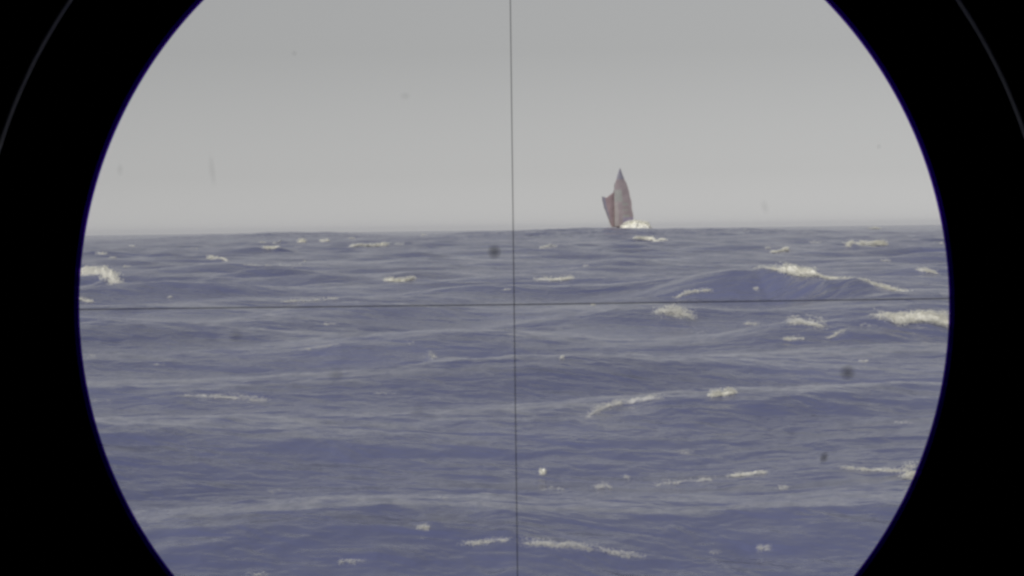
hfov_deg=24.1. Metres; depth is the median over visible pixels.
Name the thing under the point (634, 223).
bow spray
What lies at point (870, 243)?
whitecap
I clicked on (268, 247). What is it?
whitecap
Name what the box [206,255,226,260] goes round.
whitecap
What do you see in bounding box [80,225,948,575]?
sea
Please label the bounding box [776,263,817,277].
whitecap
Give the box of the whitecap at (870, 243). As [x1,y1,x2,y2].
[843,239,888,246]
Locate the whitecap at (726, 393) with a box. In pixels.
[708,386,737,397]
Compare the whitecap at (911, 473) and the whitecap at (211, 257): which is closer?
the whitecap at (911, 473)
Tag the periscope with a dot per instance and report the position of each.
(72, 72)
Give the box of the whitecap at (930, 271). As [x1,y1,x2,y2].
[915,267,936,273]
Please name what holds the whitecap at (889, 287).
on the sea
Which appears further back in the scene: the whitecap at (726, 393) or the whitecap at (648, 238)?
the whitecap at (648, 238)
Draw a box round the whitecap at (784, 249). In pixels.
[770,247,788,252]
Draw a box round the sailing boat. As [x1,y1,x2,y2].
[602,169,632,227]
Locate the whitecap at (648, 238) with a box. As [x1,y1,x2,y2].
[632,236,666,241]
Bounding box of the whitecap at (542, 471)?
[539,468,546,474]
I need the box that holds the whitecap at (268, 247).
[262,245,278,248]
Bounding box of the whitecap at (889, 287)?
[754,264,913,290]
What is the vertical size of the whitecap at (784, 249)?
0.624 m
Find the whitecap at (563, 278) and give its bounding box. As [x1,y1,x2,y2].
[537,275,574,280]
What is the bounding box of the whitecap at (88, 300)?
[80,297,93,301]
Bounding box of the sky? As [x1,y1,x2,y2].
[85,0,940,235]
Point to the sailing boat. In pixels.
(617, 203)
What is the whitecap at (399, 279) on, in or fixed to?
on the sea
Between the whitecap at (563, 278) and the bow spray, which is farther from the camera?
the bow spray
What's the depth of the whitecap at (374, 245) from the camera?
378.27 m
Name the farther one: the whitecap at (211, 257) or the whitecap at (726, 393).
the whitecap at (211, 257)
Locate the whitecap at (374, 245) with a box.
[350,242,402,246]
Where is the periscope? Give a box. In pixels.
[0,0,1023,575]
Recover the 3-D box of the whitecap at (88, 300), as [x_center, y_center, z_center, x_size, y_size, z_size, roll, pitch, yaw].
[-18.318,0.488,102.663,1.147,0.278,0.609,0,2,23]
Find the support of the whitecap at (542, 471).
on the sea
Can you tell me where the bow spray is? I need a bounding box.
[620,219,651,227]
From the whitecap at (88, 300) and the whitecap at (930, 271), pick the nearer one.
the whitecap at (88, 300)
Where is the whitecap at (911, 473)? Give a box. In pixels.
[897,461,917,479]
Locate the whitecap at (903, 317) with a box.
[870,308,948,326]
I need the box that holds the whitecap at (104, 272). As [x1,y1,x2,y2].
[81,265,124,284]
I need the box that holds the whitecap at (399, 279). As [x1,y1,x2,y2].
[383,275,415,281]
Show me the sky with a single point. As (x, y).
(254, 116)
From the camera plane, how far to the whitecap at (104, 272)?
133.53 m
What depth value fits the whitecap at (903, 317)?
60.57 m

